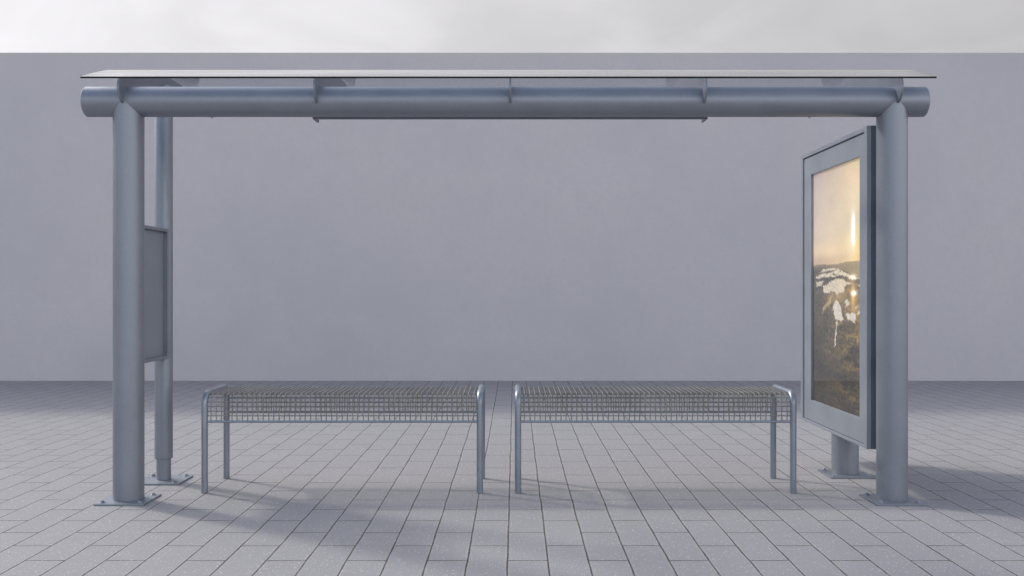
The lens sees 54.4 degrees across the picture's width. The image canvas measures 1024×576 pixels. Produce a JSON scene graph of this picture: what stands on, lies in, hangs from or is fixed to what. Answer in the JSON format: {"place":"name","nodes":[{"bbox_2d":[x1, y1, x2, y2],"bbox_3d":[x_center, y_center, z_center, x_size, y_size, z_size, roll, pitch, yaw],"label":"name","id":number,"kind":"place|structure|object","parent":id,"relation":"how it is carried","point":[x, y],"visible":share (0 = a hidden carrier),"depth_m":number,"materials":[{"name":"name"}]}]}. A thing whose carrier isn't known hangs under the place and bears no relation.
{"place":"outdoors","nodes":[
{"label":"outdoors","id":0,"kind":"place"},
{"bbox_2d":[0,53,1023,380],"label":"plaster wall","id":1,"kind":"structure","parent":0,"point":[308,249],"depth_m":12.88,"materials":[{"name":"grey paint"}]},
{"bbox_2d":[0,381,1023,575],"bbox_3d":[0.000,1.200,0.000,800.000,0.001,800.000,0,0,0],"label":"paving","id":2,"kind":"structure","parent":0,"point":[590,499],"depth_m":5.81,"materials":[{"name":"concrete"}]},
{"bbox_2d":[201,384,484,492],"bbox_3d":[-0.994,0.900,6.053,1.649,0.597,0.485,0,0,0],"label":"bench","id":3,"kind":"object","parent":2,"relation":"on","point":[225,391],"visible":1,"depth_m":5.84,"materials":[{"name":"metal"}]},
{"bbox_2d":[80,70,936,505],"bbox_3d":[-0.037,-0.070,6.239,4.734,2.540,1.678,0,0,0],"label":"bus shelter","id":4,"kind":"object","parent":2,"relation":"on","point":[854,290],"visible":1,"depth_m":5.58,"materials":[{"name":"paint"}]},
{"bbox_2d":[515,384,796,492],"bbox_3d":[0.841,0.900,6.053,1.649,0.597,0.485,0,0,0],"label":"bench","id":5,"kind":"object","parent":2,"relation":"on","point":[774,390],"visible":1,"depth_m":5.83,"materials":[{"name":"metal"}]},
{"bbox_2d":[0,0,1023,52],"label":"sky","id":6,"kind":"structure","parent":0,"point":[26,26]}
]}

